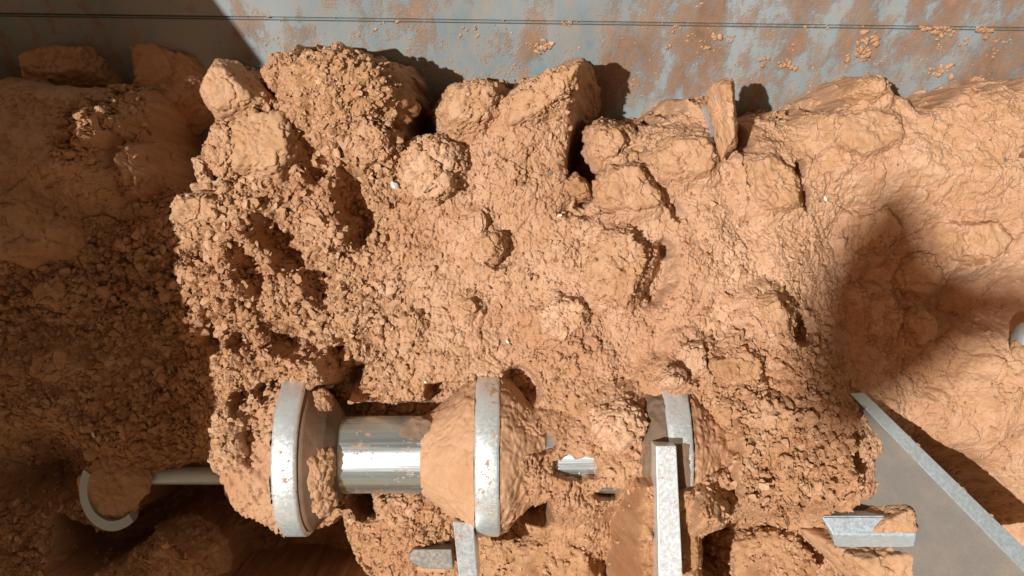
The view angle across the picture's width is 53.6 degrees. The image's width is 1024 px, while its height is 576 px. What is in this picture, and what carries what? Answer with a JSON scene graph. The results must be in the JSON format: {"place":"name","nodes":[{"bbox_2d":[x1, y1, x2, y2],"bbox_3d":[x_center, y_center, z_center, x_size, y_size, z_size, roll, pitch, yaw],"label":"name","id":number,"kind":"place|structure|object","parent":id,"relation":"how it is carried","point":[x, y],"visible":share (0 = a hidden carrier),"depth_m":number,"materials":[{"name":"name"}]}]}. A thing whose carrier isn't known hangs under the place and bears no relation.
{"place":"outdoors","nodes":[
{"label":"outdoors","id":0,"kind":"place"},
{"label":"trough floor","id":1,"kind":"structure","parent":0,"visible":0},
{"bbox_2d":[0,42,1023,575],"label":"clay soil","id":2,"kind":"structure","parent":1,"relation":"on","point":[974,368],"depth_m":1.88,"materials":[{"name":"brown soil"}]},
{"bbox_2d":[0,200,88,269],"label":"clay clod","id":3,"kind":"object","parent":2,"relation":"on","point":[34,235],"visible":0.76,"depth_m":1.80,"materials":[{"name":"brown soil"}]},
{"bbox_2d":[32,274,70,313],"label":"clay clod","id":4,"kind":"object","parent":2,"relation":"on","point":[46,289],"visible":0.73,"depth_m":1.84,"materials":[{"name":"brown soil"}]},
{"bbox_2d":[29,345,83,382],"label":"clay clod","id":5,"kind":"object","parent":2,"relation":"on","point":[52,372],"visible":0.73,"depth_m":1.87,"materials":[{"name":"brown soil"}]},
{"bbox_2d":[18,44,124,87],"bbox_3d":[-0.916,-0.452,2.076,0.238,0.165,0.144,0,90,0],"label":"clay clod","id":6,"kind":"object","parent":2,"relation":"on","point":[78,66],"visible":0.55,"depth_m":2.01,"materials":[{"name":"brown soil"}]},
{"bbox_2d":[77,458,221,530],"bbox_3d":[-0.655,0.390,2.002,0.395,0.070,0.167,0,90,0],"label":"paddle rod","id":7,"kind":"object","parent":2,"relation":"on","point":[110,497],"visible":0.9,"depth_m":1.98,"materials":[{"name":"metal"}]},
{"bbox_2d":[129,43,214,135],"bbox_3d":[-0.692,-0.430,2.105,0.222,0.172,0.209,0,90,0],"label":"clay clod","id":8,"kind":"object","parent":2,"relation":"on","point":[175,78],"visible":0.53,"depth_m":2.03,"materials":[{"name":"brown soil"}]},
{"bbox_2d":[146,512,233,575],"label":"clay clod","id":9,"kind":"object","parent":2,"relation":"on","point":[222,554],"visible":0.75,"depth_m":2.06,"materials":[{"name":"brown soil"}]},
{"bbox_2d":[171,190,222,229],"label":"clay clod","id":10,"kind":"object","parent":2,"relation":"on","point":[195,205],"visible":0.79,"depth_m":1.81,"materials":[{"name":"brown soil"}]},
{"bbox_2d":[191,155,214,179],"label":"clay clod","id":11,"kind":"object","parent":2,"relation":"on","point":[201,169],"visible":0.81,"depth_m":1.86,"materials":[{"name":"brown soil"}]},
{"bbox_2d":[205,122,239,180],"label":"clay clod","id":12,"kind":"object","parent":2,"relation":"on","point":[228,147],"visible":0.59,"depth_m":1.80,"materials":[{"name":"brown soil"}]},
{"bbox_2d":[200,58,273,119],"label":"clay clod","id":13,"kind":"object","parent":2,"relation":"on","point":[230,88],"visible":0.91,"depth_m":1.79,"materials":[{"name":"brown soil"}]},
{"bbox_2d":[228,109,308,185],"bbox_3d":[-0.468,-0.263,1.853,0.205,0.130,0.179,0,90,0],"label":"clay clod","id":14,"kind":"object","parent":2,"relation":"on","point":[270,144],"visible":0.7,"depth_m":1.80,"materials":[{"name":"brown soil"}]},
{"bbox_2d":[260,52,280,93],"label":"clay clod","id":15,"kind":"object","parent":2,"relation":"on","point":[274,62],"visible":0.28,"depth_m":1.85,"materials":[{"name":"brown soil"}]},
{"bbox_2d":[294,212,351,253],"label":"clay clod","id":16,"kind":"object","parent":2,"relation":"on","point":[313,222],"visible":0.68,"depth_m":1.84,"materials":[{"name":"brown soil"}]},
{"bbox_2d":[273,51,421,134],"bbox_3d":[-0.308,-0.349,1.847,0.276,0.161,0.182,0,90,0],"label":"clay clod","id":17,"kind":"object","parent":2,"relation":"on","point":[408,107],"visible":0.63,"depth_m":1.79,"materials":[{"name":"brown soil"}]},
{"bbox_2d":[349,121,404,169],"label":"clay clod","id":18,"kind":"object","parent":2,"relation":"on","point":[358,149],"visible":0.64,"depth_m":1.81,"materials":[{"name":"brown soil"}]},
{"bbox_2d":[371,494,414,529],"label":"clay clod","id":19,"kind":"object","parent":2,"relation":"on","point":[382,513],"visible":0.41,"depth_m":1.96,"materials":[{"name":"brown soil"}]},
{"bbox_2d":[390,181,398,189],"bbox_3d":[-0.213,-0.187,1.840,0.019,0.013,0.011,44,90,0],"label":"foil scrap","id":20,"kind":"object","parent":2,"relation":"on","point":[394,185],"visible":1,"depth_m":1.84,"materials":[{"name":"silver metal"}]},
{"bbox_2d":[403,309,430,338],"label":"clay clod","id":21,"kind":"object","parent":2,"relation":"on","point":[417,320],"visible":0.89,"depth_m":1.85,"materials":[{"name":"brown soil"}]},
{"bbox_2d":[409,543,454,572],"bbox_3d":[-0.154,0.525,1.955,0.085,0.050,0.054,0,90,0],"label":"short bar","id":22,"kind":"object","parent":2,"relation":"on","point":[436,558],"visible":1,"depth_m":1.93,"materials":[{"name":"metal"}]},
{"bbox_2d":[400,133,466,205],"bbox_3d":[-0.148,-0.218,1.865,0.144,0.131,0.149,0,90,0],"label":"clay clod","id":23,"kind":"object","parent":2,"relation":"on","point":[444,178],"visible":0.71,"depth_m":1.82,"materials":[{"name":"brown soil"}]},
{"bbox_2d":[457,298,479,316],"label":"clay clod","id":24,"kind":"object","parent":2,"relation":"on","point":[468,306],"visible":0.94,"depth_m":1.85,"materials":[{"name":"brown soil"}]},
{"bbox_2d":[435,80,506,135],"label":"clay clod","id":25,"kind":"object","parent":2,"relation":"on","point":[453,113],"visible":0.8,"depth_m":1.82,"materials":[{"name":"brown soil"}]},
{"bbox_2d":[220,376,730,575],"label":"mixing shaft","id":26,"kind":"object","parent":2,"relation":"on","point":[315,455],"visible":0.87,"depth_m":1.79,"materials":[{"name":"metal"}]},
{"bbox_2d":[470,210,487,237],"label":"clay clod","id":27,"kind":"object","parent":2,"relation":"on","point":[478,223],"visible":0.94,"depth_m":1.84,"materials":[{"name":"brown soil"}]},
{"bbox_2d":[474,229,509,264],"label":"clay clod","id":28,"kind":"object","parent":2,"relation":"on","point":[492,247],"visible":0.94,"depth_m":1.84,"materials":[{"name":"brown soil"}]},
{"bbox_2d":[504,57,589,127],"bbox_3d":[0.063,-0.349,1.843,0.208,0.106,0.098,-32,90,0],"label":"clay clod","id":29,"kind":"object","parent":2,"relation":"on","point":[526,95],"visible":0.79,"depth_m":1.81,"materials":[{"name":"brown soil"}]},
{"bbox_2d":[509,503,603,575],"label":"clay clod","id":30,"kind":"object","parent":2,"relation":"on","point":[533,554],"visible":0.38,"depth_m":1.96,"materials":[{"name":"brown soil"}]},
{"bbox_2d":[539,291,590,340],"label":"clay clod","id":31,"kind":"object","parent":2,"relation":"on","point":[575,312],"visible":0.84,"depth_m":1.84,"materials":[{"name":"brown soil"}]},
{"bbox_2d":[565,171,592,203],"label":"clay clod","id":32,"kind":"object","parent":2,"relation":"on","point":[578,187],"visible":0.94,"depth_m":1.88,"materials":[{"name":"brown soil"}]},
{"bbox_2d":[580,122,627,174],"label":"clay clod","id":33,"kind":"object","parent":2,"relation":"on","point":[597,138],"visible":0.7,"depth_m":1.89,"materials":[{"name":"brown soil"}]},
{"bbox_2d":[588,395,647,454],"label":"clay clod","id":34,"kind":"object","parent":2,"relation":"on","point":[602,432],"visible":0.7,"depth_m":1.77,"materials":[{"name":"brown soil"}]},
{"bbox_2d":[581,222,659,314],"bbox_3d":[0.197,-0.040,1.864,0.145,0.115,0.179,19,90,0],"label":"clay clod","id":35,"kind":"object","parent":2,"relation":"on","point":[616,288],"visible":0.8,"depth_m":1.82,"materials":[{"name":"brown soil"}]},
{"bbox_2d":[592,161,665,212],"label":"clay clod","id":36,"kind":"object","parent":2,"relation":"on","point":[631,185],"visible":0.95,"depth_m":1.83,"materials":[{"name":"brown soil"}]},
{"bbox_2d":[653,366,686,390],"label":"clay clod","id":37,"kind":"object","parent":2,"relation":"on","point":[671,378],"visible":1,"depth_m":1.76,"materials":[{"name":"brown soil"}]},
{"bbox_2d":[639,132,720,186],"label":"clay clod","id":38,"kind":"object","parent":2,"relation":"on","point":[682,157],"visible":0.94,"depth_m":1.83,"materials":[{"name":"brown soil"}]},
{"bbox_2d":[676,340,707,378],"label":"clay clod","id":39,"kind":"object","parent":2,"relation":"on","point":[691,357],"visible":0.9,"depth_m":1.80,"materials":[{"name":"brown soil"}]},
{"bbox_2d":[701,78,737,160],"bbox_3d":[0.382,-0.304,1.914,0.057,0.292,0.149,-5,90,0],"label":"upright blade","id":40,"kind":"object","parent":2,"relation":"on","point":[718,109],"visible":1,"depth_m":1.81,"materials":[{"name":"soil"}]},
{"bbox_2d":[706,345,764,387],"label":"clay clod","id":41,"kind":"object","parent":2,"relation":"on","point":[731,362],"visible":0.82,"depth_m":1.79,"materials":[{"name":"brown soil"}]},
{"bbox_2d":[702,525,820,575],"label":"clay clod","id":42,"kind":"object","parent":2,"relation":"on","point":[763,537],"visible":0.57,"depth_m":1.98,"materials":[{"name":"brown soil"}]},
{"bbox_2d":[730,388,800,451],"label":"clay clod","id":43,"kind":"object","parent":2,"relation":"on","point":[764,425],"visible":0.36,"depth_m":1.78,"materials":[{"name":"brown soil"}]},
{"bbox_2d":[740,150,801,216],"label":"clay clod","id":44,"kind":"object","parent":2,"relation":"on","point":[773,181],"visible":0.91,"depth_m":1.83,"materials":[{"name":"brown soil"}]},
{"bbox_2d":[756,290,790,334],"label":"clay clod","id":45,"kind":"object","parent":2,"relation":"on","point":[774,310],"visible":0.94,"depth_m":1.79,"materials":[{"name":"brown soil"}]},
{"bbox_2d":[819,106,905,159],"bbox_3d":[0.652,-0.284,1.867,0.162,0.106,0.128,0,90,0],"label":"clay clod","id":46,"kind":"object","parent":2,"relation":"on","point":[865,133],"visible":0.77,"depth_m":1.83,"materials":[{"name":"brown soil"}]},
{"bbox_2d":[836,76,888,105],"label":"clay clod","id":47,"kind":"object","parent":2,"relation":"on","point":[872,89],"visible":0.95,"depth_m":1.83,"materials":[{"name":"brown soil"}]},
{"bbox_2d":[848,207,901,256],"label":"clay clod","id":48,"kind":"object","parent":2,"relation":"on","point":[874,236],"visible":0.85,"depth_m":1.91,"materials":[{"name":"brown soil"}]},
{"bbox_2d":[862,293,905,339],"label":"clay clod","id":49,"kind":"object","parent":2,"relation":"on","point":[889,331],"visible":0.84,"depth_m":1.93,"materials":[{"name":"brown soil"}]},
{"bbox_2d":[800,393,1023,575],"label":"inclined plate","id":50,"kind":"object","parent":2,"relation":"on","point":[921,512],"visible":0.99,"depth_m":1.85,"materials":[{"name":"metal"}]},
{"bbox_2d":[891,251,943,298],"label":"clay clod","id":51,"kind":"object","parent":2,"relation":"on","point":[919,275],"visible":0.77,"depth_m":1.93,"materials":[{"name":"brown soil"}]},
{"bbox_2d":[902,303,937,344],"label":"clay clod","id":52,"kind":"object","parent":2,"relation":"on","point":[919,324],"visible":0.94,"depth_m":1.91,"materials":[{"name":"brown soil"}]},
{"bbox_2d":[920,102,981,129],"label":"clay clod","id":53,"kind":"object","parent":2,"relation":"on","point":[954,118],"visible":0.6,"depth_m":1.86,"materials":[{"name":"brown soil"}]},
{"bbox_2d":[950,221,1012,268],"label":"clay clod","id":54,"kind":"object","parent":2,"relation":"on","point":[979,243],"visible":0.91,"depth_m":1.88,"materials":[{"name":"brown soil"}]},
{"bbox_2d":[1010,322,1023,360],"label":"steel stud","id":55,"kind":"object","parent":2,"relation":"on","point":[1017,345],"visible":1,"depth_m":1.86,"materials":[{"name":"metal"}]},
{"bbox_2d":[0,0,1023,143],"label":"trough wall","id":56,"kind":"structure","parent":1,"relation":"on","point":[110,32],"depth_m":2.02,"materials":[{"name":"metal"}]},
{"bbox_2d":[213,2,1022,118],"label":"clay splatter","id":57,"kind":"object","parent":56,"relation":"on","point":[861,51],"visible":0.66,"depth_m":2.03,"materials":[{"name":"brown soil"}]}
]}

